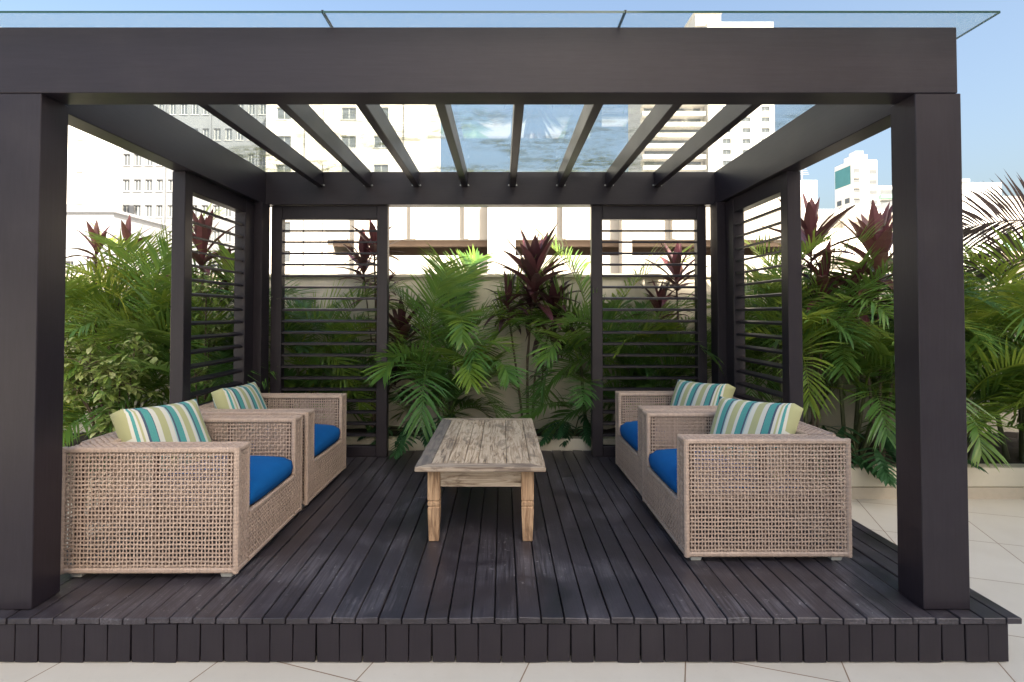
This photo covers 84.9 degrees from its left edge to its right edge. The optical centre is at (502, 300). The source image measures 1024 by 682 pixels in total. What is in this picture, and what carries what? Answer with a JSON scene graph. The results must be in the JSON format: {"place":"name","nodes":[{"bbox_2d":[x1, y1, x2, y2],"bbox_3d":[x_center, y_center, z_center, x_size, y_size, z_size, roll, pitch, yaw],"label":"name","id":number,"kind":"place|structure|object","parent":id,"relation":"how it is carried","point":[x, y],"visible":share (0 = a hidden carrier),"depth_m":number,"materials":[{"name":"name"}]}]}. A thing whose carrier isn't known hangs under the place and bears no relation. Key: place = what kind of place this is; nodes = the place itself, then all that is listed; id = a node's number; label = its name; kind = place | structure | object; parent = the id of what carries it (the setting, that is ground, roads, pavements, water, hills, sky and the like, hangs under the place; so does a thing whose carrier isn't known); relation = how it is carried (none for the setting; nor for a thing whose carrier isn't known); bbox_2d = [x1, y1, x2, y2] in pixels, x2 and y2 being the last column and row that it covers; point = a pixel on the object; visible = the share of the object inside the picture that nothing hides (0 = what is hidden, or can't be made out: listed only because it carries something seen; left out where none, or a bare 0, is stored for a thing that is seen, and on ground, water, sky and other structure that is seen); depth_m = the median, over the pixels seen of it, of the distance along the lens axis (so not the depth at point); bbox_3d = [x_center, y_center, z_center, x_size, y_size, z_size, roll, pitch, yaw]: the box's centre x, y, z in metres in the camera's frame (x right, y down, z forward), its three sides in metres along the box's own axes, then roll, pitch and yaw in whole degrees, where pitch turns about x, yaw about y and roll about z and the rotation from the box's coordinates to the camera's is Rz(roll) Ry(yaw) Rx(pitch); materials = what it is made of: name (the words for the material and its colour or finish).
{"place":"outdoors","nodes":[
{"label":"outdoors","id":0,"kind":"place"},
{"bbox_2d":[67,125,122,210],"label":"apartment block","id":1,"kind":"structure","parent":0,"point":[95,173],"depth_m":50.29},
{"bbox_2d":[66,204,169,273],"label":"annex building","id":2,"kind":"structure","parent":0,"point":[105,218],"depth_m":38.13,"materials":[{"name":"white concrete"}]},
{"bbox_2d":[122,105,265,273],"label":"apartment block","id":3,"kind":"structure","parent":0,"point":[147,189],"depth_m":65.40,"materials":[{"name":"white concrete"}]},
{"bbox_2d":[123,205,128,212],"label":"window","id":4,"kind":"structure","parent":3,"relation":"in","point":[125,207],"depth_m":65.47,"materials":[{"name":"grey glass"}]},
{"bbox_2d":[122,180,129,191],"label":"window","id":5,"kind":"structure","parent":3,"relation":"in","point":[126,182],"depth_m":65.53,"materials":[{"name":"white glass"}]},
{"bbox_2d":[123,154,129,165],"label":"window","id":6,"kind":"structure","parent":3,"relation":"in","point":[126,156],"depth_m":65.60,"materials":[{"name":"white glass"}]},
{"bbox_2d":[134,205,139,215],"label":"window","id":7,"kind":"structure","parent":3,"relation":"in","point":[137,207],"depth_m":65.47,"materials":[{"name":"white glass"}]},
{"bbox_2d":[133,180,140,191],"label":"window","id":8,"kind":"structure","parent":3,"relation":"in","point":[137,182],"depth_m":65.53,"materials":[{"name":"white glass"}]},
{"bbox_2d":[133,154,141,165],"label":"window","id":9,"kind":"structure","parent":3,"relation":"in","point":[137,158],"depth_m":65.60,"materials":[{"name":"white glass"}]},
{"bbox_2d":[144,180,152,191],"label":"window","id":10,"kind":"structure","parent":3,"relation":"in","point":[148,182],"depth_m":65.53,"materials":[{"name":"white glass"}]},
{"bbox_2d":[144,159,152,165],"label":"window","id":11,"kind":"structure","parent":3,"relation":"in","point":[149,163],"depth_m":65.60,"materials":[{"name":"white glass"}]},
{"bbox_2d":[146,205,151,216],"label":"window","id":12,"kind":"structure","parent":3,"relation":"in","point":[148,207],"depth_m":65.47,"materials":[{"name":"white glass"}]},
{"bbox_2d":[155,180,162,191],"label":"window","id":13,"kind":"structure","parent":3,"relation":"in","point":[160,182],"depth_m":65.53,"materials":[{"name":"white glass"}]},
{"bbox_2d":[157,205,161,216],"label":"window","id":14,"kind":"structure","parent":3,"relation":"in","point":[159,207],"depth_m":65.46,"materials":[{"name":"white glass"}]},
{"bbox_2d":[167,180,171,191],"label":"window","id":15,"kind":"structure","parent":3,"relation":"in","point":[170,181],"depth_m":65.53,"materials":[{"name":"white glass"}]},
{"bbox_2d":[168,205,171,216],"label":"window","id":16,"kind":"structure","parent":3,"relation":"in","point":[170,206],"depth_m":65.47,"materials":[{"name":"white glass"}]},
{"bbox_2d":[170,105,175,114],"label":"window","id":17,"kind":"structure","parent":3,"relation":"in","point":[172,107],"depth_m":65.74,"materials":[{"name":"white glass"}]},
{"bbox_2d":[179,105,186,114],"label":"window","id":18,"kind":"structure","parent":3,"relation":"in","point":[183,107],"depth_m":65.74,"materials":[{"name":"white glass"}]},
{"bbox_2d":[190,105,198,114],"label":"window","id":19,"kind":"structure","parent":3,"relation":"in","point":[194,107],"depth_m":65.74,"materials":[{"name":"white glass"}]},
{"bbox_2d":[202,205,207,216],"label":"window","id":20,"kind":"structure","parent":3,"relation":"in","point":[204,207],"depth_m":65.47,"materials":[{"name":"white glass"}]},
{"bbox_2d":[203,129,208,137],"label":"window","id":21,"kind":"structure","parent":3,"relation":"in","point":[205,131],"depth_m":65.68,"materials":[{"name":"white glass"}]},
{"bbox_2d":[213,231,218,241],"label":"window","id":22,"kind":"structure","parent":3,"relation":"in","point":[215,233],"depth_m":65.41,"materials":[{"name":"white glass"}]},
{"bbox_2d":[214,205,219,215],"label":"window","id":23,"kind":"structure","parent":3,"relation":"in","point":[215,206],"depth_m":65.49,"materials":[{"name":"white glass"}]},
{"bbox_2d":[213,129,220,140],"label":"window","id":24,"kind":"structure","parent":3,"relation":"in","point":[217,137],"depth_m":65.68,"materials":[{"name":"white glass"}]},
{"bbox_2d":[223,231,230,242],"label":"window","id":25,"kind":"structure","parent":3,"relation":"in","point":[227,237],"depth_m":65.41,"materials":[{"name":"white glass"}]},
{"bbox_2d":[225,208,230,216],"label":"window","id":26,"kind":"structure","parent":3,"relation":"in","point":[228,212],"depth_m":65.47,"materials":[{"name":"white glass"}]},
{"bbox_2d":[224,129,231,140],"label":"window","id":27,"kind":"structure","parent":3,"relation":"in","point":[228,131],"depth_m":65.68,"materials":[{"name":"white glass"}]},
{"bbox_2d":[235,132,243,140],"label":"window","id":28,"kind":"structure","parent":3,"relation":"in","point":[239,137],"depth_m":65.66,"materials":[{"name":"white glass"}]},
{"bbox_2d":[248,154,253,163],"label":"window","id":29,"kind":"structure","parent":3,"relation":"in","point":[251,158],"depth_m":65.61,"materials":[{"name":"grey glass"}]},
{"bbox_2d":[249,105,253,114],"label":"window","id":30,"kind":"structure","parent":3,"relation":"in","point":[251,107],"depth_m":65.74,"materials":[{"name":"white glass"}]},
{"bbox_2d":[258,154,265,165],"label":"window","id":31,"kind":"structure","parent":3,"relation":"in","point":[262,163],"depth_m":65.60,"materials":[{"name":"grey glass"}]},
{"bbox_2d":[258,105,265,114],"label":"window","id":32,"kind":"structure","parent":3,"relation":"in","point":[262,107],"depth_m":65.74,"materials":[{"name":"white glass"}]},
{"bbox_2d":[266,105,440,273],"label":"apartment block","id":33,"kind":"structure","parent":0,"point":[410,121],"depth_m":60.37,"materials":[{"name":"white concrete"}]},
{"bbox_2d":[275,108,291,119],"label":"window","id":34,"kind":"structure","parent":33,"relation":"in","point":[281,115],"depth_m":60.70,"materials":[{"name":"grey glass"}]},
{"bbox_2d":[277,165,290,171],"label":"window","id":35,"kind":"structure","parent":33,"relation":"in","point":[285,167],"depth_m":60.57,"materials":[{"name":"grey glass"}]},
{"bbox_2d":[278,136,290,145],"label":"window","id":36,"kind":"structure","parent":33,"relation":"in","point":[287,139],"depth_m":60.62,"materials":[{"name":"grey glass"}]},
{"bbox_2d":[285,251,289,261],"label":"window","id":37,"kind":"structure","parent":33,"relation":"in","point":[287,257],"depth_m":60.34,"materials":[{"name":"white glass"}]},
{"bbox_2d":[285,222,290,234],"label":"window","id":38,"kind":"structure","parent":33,"relation":"in","point":[287,224],"depth_m":60.42,"materials":[{"name":"white glass"}]},
{"bbox_2d":[340,108,356,119],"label":"window","id":39,"kind":"structure","parent":33,"relation":"in","point":[347,113],"depth_m":60.70,"materials":[{"name":"grey glass"}]},
{"bbox_2d":[342,136,356,148],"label":"window","id":40,"kind":"structure","parent":33,"relation":"in","point":[350,141],"depth_m":60.62,"materials":[{"name":"grey glass"}]},
{"bbox_2d":[373,136,386,148],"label":"window","id":41,"kind":"structure","parent":33,"relation":"in","point":[377,145],"depth_m":60.62,"materials":[{"name":"grey glass"}]},
{"bbox_2d":[374,165,387,171],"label":"window","id":42,"kind":"structure","parent":33,"relation":"in","point":[377,168],"depth_m":60.57,"materials":[{"name":"grey glass"}]},
{"bbox_2d":[382,108,388,117],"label":"window","id":43,"kind":"structure","parent":33,"relation":"in","point":[386,110],"depth_m":60.70,"materials":[{"name":"grey glass"}]},
{"bbox_2d":[0,499,1023,681],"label":"patio","id":44,"kind":"structure","parent":0,"point":[996,549],"depth_m":2.41,"materials":[{"name":"tile"}]},
{"bbox_2d":[0,450,1021,662],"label":"wooden deck","id":45,"kind":"structure","parent":44,"relation":"on","point":[351,562],"depth_m":2.63,"materials":[{"name":"wood"}]},
{"bbox_2d":[60,415,301,576],"bbox_3d":[-1.769,1.076,3.256,0.902,0.658,0.920,0,-1,0],"label":"wicker armchair","id":46,"kind":"object","parent":45,"relation":"on","point":[234,483],"visible":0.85,"depth_m":2.81,"materials":[{"name":"beige wicker"}]},
{"bbox_2d":[110,399,212,477],"bbox_3d":[-1.943,0.824,3.262,0.202,0.450,0.570,-24,-8,8],"label":"throw pillow","id":47,"kind":"object","parent":46,"relation":"on","point":[180,422],"visible":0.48,"depth_m":3.15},
{"bbox_2d":[199,393,346,507],"bbox_3d":[-1.762,1.099,4.266,0.902,0.658,0.920,0,-1,1],"label":"wicker armchair","id":48,"kind":"object","parent":45,"relation":"on","point":[322,443],"visible":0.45,"depth_m":4.22,"materials":[{"name":"beige wicker"}]},
{"bbox_2d":[211,381,266,437],"bbox_3d":[-1.953,0.862,4.252,0.202,0.450,0.570,-22,-2,-2],"label":"throw pillow","id":49,"kind":"object","parent":48,"relation":"on","point":[248,396],"visible":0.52,"depth_m":4.09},
{"bbox_2d":[414,418,545,540],"bbox_3d":[-0.127,1.189,3.919,0.747,0.455,1.490,0,-1,0],"label":"coffee table","id":50,"kind":"object","parent":45,"relation":"on","point":[468,452],"visible":1,"depth_m":3.34,"materials":[{"name":"brown wood"}]},
{"bbox_2d":[0,10,1000,608],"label":"pergola","id":51,"kind":"object","parent":45,"relation":"on","point":[118,86],"visible":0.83,"depth_m":2.59,"materials":[{"name":"black metal"},{"name":"dark stained timber"}]},
{"bbox_2d":[615,391,741,495],"bbox_3d":[1.427,1.102,4.406,0.902,0.658,0.920,0,-1,0],"label":"wicker armchair","id":52,"kind":"object","parent":45,"relation":"on","point":[628,437],"visible":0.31,"depth_m":4.52,"materials":[{"name":"beige wicker"}]},
{"bbox_2d":[670,379,735,405],"bbox_3d":[1.528,0.860,4.401,0.202,0.450,0.570,26,-13,-18],"label":"throw pillow","id":53,"kind":"object","parent":52,"relation":"on","point":[687,393],"visible":0.37,"depth_m":4.33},
{"bbox_2d":[642,410,851,559],"bbox_3d":[1.417,1.080,3.446,0.902,0.658,0.920,0,-1,0],"label":"wicker armchair","id":54,"kind":"object","parent":45,"relation":"on","point":[689,476],"visible":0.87,"depth_m":3.00,"materials":[{"name":"beige wicker"}]},
{"bbox_2d":[705,396,802,480],"bbox_3d":[1.514,0.833,3.441,0.202,0.450,0.570,28,-15,-19],"label":"throw pillow","id":55,"kind":"object","parent":54,"relation":"on","point":[734,416],"visible":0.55,"depth_m":3.35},
{"bbox_2d":[68,436,1023,498],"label":"planter kerb","id":56,"kind":"structure","parent":44,"relation":"on","point":[1004,482],"depth_m":4.63,"materials":[{"name":"concrete"}]},
{"bbox_2d":[64,427,1023,463],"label":"soil","id":57,"kind":"structure","parent":56,"relation":"in","point":[1013,446],"depth_m":5.73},
{"bbox_2d":[68,453,111,473],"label":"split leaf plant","id":58,"kind":"object","parent":57,"relation":"on","point":[94,461],"visible":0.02,"depth_m":4.51,"materials":[{"name":"green plant"}]},
{"bbox_2d":[63,342,151,446],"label":"areca palm","id":59,"kind":"object","parent":57,"relation":"on","point":[74,415],"visible":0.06,"depth_m":4.94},
{"bbox_2d":[66,215,154,438],"bbox_3d":[-3.847,0.309,5.508,0.846,2.356,0.675,1,-2,-36],"label":"cordyline plant","id":60,"kind":"object","parent":57,"relation":"on","point":[126,230],"visible":0.42,"depth_m":5.50,"materials":[{"name":"red plant"}]},
{"bbox_2d":[63,329,162,463],"bbox_3d":[-3.349,0.843,4.550,1.052,1.230,0.687,0,-1,0],"label":"variegated shrub","id":61,"kind":"object","parent":57,"relation":"on","point":[115,377],"visible":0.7,"depth_m":4.55,"materials":[{"name":"green plant"}]},
{"bbox_2d":[63,312,233,446],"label":"areca palm","id":62,"kind":"object","parent":57,"relation":"on","point":[156,383],"visible":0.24,"depth_m":4.88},
{"bbox_2d":[64,203,233,433],"bbox_3d":[-3.849,0.225,5.386,3.007,2.528,2.296,0,-1,0],"label":"areca palm","id":63,"kind":"object","parent":57,"relation":"on","point":[91,296],"visible":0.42,"depth_m":5.20,"materials":[{"name":"plant"}]},
{"bbox_2d":[64,258,233,406],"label":"areca palm","id":64,"kind":"object","parent":57,"relation":"on","point":[162,296],"visible":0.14,"depth_m":5.31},
{"bbox_2d":[72,335,288,461],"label":"areca palm","id":65,"kind":"object","parent":57,"relation":"on","point":[160,366],"visible":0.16,"depth_m":4.95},
{"bbox_2d":[164,208,234,400],"bbox_3d":[-2.896,0.297,5.545,0.845,2.382,0.998,-1,-1,26],"label":"cordyline plant","id":66,"kind":"object","parent":57,"relation":"on","point":[205,233],"visible":0.41,"depth_m":5.45,"materials":[{"name":"red plant"}]},
{"bbox_2d":[81,239,338,401],"bbox_3d":[-2.700,0.455,5.458,2.164,2.063,2.045,0,-1,0],"label":"areca palm","id":67,"kind":"object","parent":57,"relation":"on","point":[224,250],"visible":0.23,"depth_m":5.32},
{"bbox_2d":[191,271,229,403],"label":"variegated shrub","id":68,"kind":"object","parent":57,"relation":"on","point":[204,302],"visible":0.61,"depth_m":4.95,"materials":[{"name":"green plant"}]},
{"bbox_2d":[203,264,415,417],"bbox_3d":[-2.042,0.527,5.798,2.251,1.838,1.636,0,-1,-20],"label":"areca palm","id":69,"kind":"object","parent":57,"relation":"on","point":[333,326],"visible":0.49,"depth_m":5.70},
{"bbox_2d":[228,337,422,432],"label":"areca palm","id":70,"kind":"object","parent":57,"relation":"on","point":[328,371],"visible":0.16,"depth_m":5.70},
{"bbox_2d":[333,220,445,432],"bbox_3d":[-1.185,0.252,5.884,1.225,2.390,0.938,0,-1,0],"label":"cordyline plant","id":71,"kind":"object","parent":57,"relation":"on","point":[402,326],"visible":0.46,"depth_m":5.81,"materials":[{"name":"red plant"}]},
{"bbox_2d":[356,414,461,459],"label":"split leaf plant","id":72,"kind":"object","parent":57,"relation":"on","point":[400,448],"visible":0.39,"depth_m":5.33,"materials":[{"name":"green plant"}]},
{"bbox_2d":[388,363,513,421],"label":"areca palm","id":73,"kind":"object","parent":57,"relation":"on","point":[455,392],"visible":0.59,"depth_m":5.64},
{"bbox_2d":[349,241,568,443],"bbox_3d":[-0.492,0.379,5.599,2.454,2.128,1.938,0,-1,0],"label":"areca palm","id":74,"kind":"object","parent":57,"relation":"on","point":[446,284],"visible":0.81,"depth_m":5.42,"materials":[{"name":"plant"}]},
{"bbox_2d":[482,223,590,415],"bbox_3d":[0.352,0.323,5.839,1.202,2.244,1.076,0,-1,0],"label":"cordyline plant","id":75,"kind":"object","parent":57,"relation":"on","point":[529,265],"visible":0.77,"depth_m":5.79,"materials":[{"name":"red plant"}]},
{"bbox_2d":[536,414,590,446],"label":"split leaf plant","id":76,"kind":"object","parent":57,"relation":"on","point":[566,433],"visible":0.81,"depth_m":5.49,"materials":[{"name":"green plant"}]},
{"bbox_2d":[476,212,694,429],"bbox_3d":[0.832,0.221,5.828,2.051,2.452,1.845,1,-1,-26],"label":"areca palm","id":77,"kind":"object","parent":57,"relation":"on","point":[573,343],"visible":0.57,"depth_m":5.64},
{"bbox_2d":[536,341,707,441],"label":"areca palm","id":78,"kind":"object","parent":57,"relation":"on","point":[609,395],"visible":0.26,"depth_m":5.63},
{"bbox_2d":[518,236,780,420],"bbox_3d":[1.474,0.320,5.681,2.588,2.249,1.855,1,-1,-28],"label":"areca palm","id":79,"kind":"object","parent":57,"relation":"on","point":[677,337],"visible":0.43,"depth_m":5.63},
{"bbox_2d":[627,238,707,383],"bbox_3d":[1.747,0.391,5.982,0.952,2.114,0.812,0,-1,0],"label":"cordyline plant","id":80,"kind":"object","parent":57,"relation":"on","point":[675,270],"visible":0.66,"depth_m":5.93,"materials":[{"name":"red plant"}]},
{"bbox_2d":[669,233,894,424],"bbox_3d":[3.201,0.395,5.736,2.895,2.215,1.816,0,-1,-10],"label":"areca palm","id":81,"kind":"object","parent":57,"relation":"on","point":[760,395],"visible":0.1,"depth_m":5.58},
{"bbox_2d":[679,218,894,423],"bbox_3d":[3.016,0.359,5.206,2.232,2.246,2.397,0,-1,-16],"label":"areca palm","id":82,"kind":"object","parent":57,"relation":"on","point":[776,287],"visible":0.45,"depth_m":4.89,"materials":[{"name":"plant"}]},
{"bbox_2d":[757,189,882,427],"bbox_3d":[2.935,0.200,5.189,1.016,2.559,0.897,-1,-2,36],"label":"cordyline plant","id":83,"kind":"object","parent":57,"relation":"on","point":[809,223],"visible":0.65,"depth_m":5.16,"materials":[{"name":"red plant"}]},
{"bbox_2d":[806,425,895,488],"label":"split leaf plant","id":84,"kind":"object","parent":57,"relation":"on","point":[865,465],"visible":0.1,"depth_m":4.60,"materials":[{"name":"green plant"}]},
{"bbox_2d":[813,197,894,458],"bbox_3d":[3.416,0.258,5.107,1.267,2.440,1.057,0,-1,0],"label":"cordyline plant","id":85,"kind":"object","parent":57,"relation":"on","point":[884,239],"visible":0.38,"depth_m":5.10,"materials":[{"name":"red plant"}]},
{"bbox_2d":[745,241,1023,452],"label":"areca palm","id":86,"kind":"object","parent":57,"relation":"on","point":[881,350],"visible":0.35,"depth_m":4.87,"materials":[{"name":"plant"}]},
{"bbox_2d":[806,426,986,486],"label":"split leaf plant","id":87,"kind":"object","parent":57,"relation":"on","point":[884,474],"visible":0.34,"depth_m":4.51,"materials":[{"name":"green plant"}]},
{"bbox_2d":[829,281,1018,405],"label":"areca palm","id":88,"kind":"object","parent":57,"relation":"on","point":[892,400],"visible":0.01,"depth_m":5.54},
{"bbox_2d":[843,224,1023,461],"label":"areca palm","id":89,"kind":"object","parent":57,"relation":"on","point":[1011,320],"visible":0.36,"depth_m":4.91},
{"bbox_2d":[844,323,1023,470],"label":"areca palm","id":90,"kind":"object","parent":57,"relation":"on","point":[975,447],"visible":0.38,"depth_m":4.75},
{"bbox_2d":[962,171,1023,285],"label":"bronze palm","id":91,"kind":"object","parent":57,"relation":"on","point":[969,231],"visible":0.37,"depth_m":5.23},
{"bbox_2d":[965,312,1023,419],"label":"areca palm","id":92,"kind":"object","parent":57,"relation":"on","point":[1016,403],"visible":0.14,"depth_m":4.88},
{"bbox_2d":[0,0,1023,208],"label":"sky","id":93,"kind":"structure","parent":0,"point":[990,57],"materials":[{"name":"blue"}]},
{"bbox_2d":[325,197,804,273],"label":"parking building","id":94,"kind":"structure","parent":0,"point":[439,230],"depth_m":24.08,"materials":[{"name":"beige concrete"}]},
{"bbox_2d":[628,13,774,171],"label":"apartment tower","id":95,"kind":"structure","parent":0,"point":[684,124],"depth_m":151.74,"materials":[{"name":"white concrete"}]},
{"bbox_2d":[644,109,700,164],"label":"balcony doors","id":96,"kind":"structure","parent":95,"relation":"in","point":[671,120],"depth_m":153.94,"materials":[{"name":"grey glass"}]},
{"bbox_2d":[742,128,749,132],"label":"window","id":97,"kind":"structure","parent":95,"relation":"in","point":[744,130],"depth_m":151.37,"materials":[{"name":"grey glass"}]},
{"bbox_2d":[761,128,768,132],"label":"window","id":98,"kind":"structure","parent":95,"relation":"in","point":[764,130],"depth_m":151.37,"materials":[{"name":"grey glass"}]},
{"bbox_2d":[761,117,768,121],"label":"window","id":99,"kind":"structure","parent":95,"relation":"in","point":[763,119],"depth_m":151.45,"materials":[{"name":"grey glass"}]},
{"bbox_2d":[800,170,817,273],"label":"building","id":100,"kind":"structure","parent":0,"point":[809,188],"depth_m":30.14,"materials":[{"name":"concrete"}]},
{"bbox_2d":[818,209,892,273],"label":"building","id":101,"kind":"structure","parent":0,"point":[825,214],"depth_m":34.09,"materials":[{"name":"white concrete"}]},
{"bbox_2d":[835,151,877,208],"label":"apartment tower","id":102,"kind":"structure","parent":0,"point":[856,177],"depth_m":165.96,"materials":[{"name":"white concrete"}]},
{"bbox_2d":[853,168,859,172],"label":"window","id":103,"kind":"structure","parent":102,"relation":"in","point":[855,170],"depth_m":165.84,"materials":[{"name":"white glass"}]},
{"bbox_2d":[877,186,891,204],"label":"apartment block","id":104,"kind":"structure","parent":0,"point":[884,194],"depth_m":168.69,"materials":[{"name":"white concrete"}]},
{"bbox_2d":[880,190,891,193],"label":"window","id":105,"kind":"structure","parent":104,"relation":"in","point":[881,191],"depth_m":168.70,"materials":[{"name":"white glass"}]},
{"bbox_2d":[876,179,1002,268],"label":"building","id":106,"kind":"structure","parent":0,"point":[969,185],"depth_m":45.20,"materials":[{"name":"white concrete"}]},
{"bbox_2d":[1002,196,1023,272],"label":"house","id":107,"kind":"structure","parent":0,"point":[1013,207],"depth_m":46.17,"materials":[{"name":"white concrete"}]},
{"bbox_3d":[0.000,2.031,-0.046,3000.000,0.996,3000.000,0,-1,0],"label":"ground","id":108,"kind":"structure","parent":0,"visible":0},
{"bbox_2d":[64,274,1023,433],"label":"garden wall","id":109,"kind":"structure","parent":108,"relation":"on","point":[831,419],"depth_m":6.29,"materials":[{"name":"paint"}]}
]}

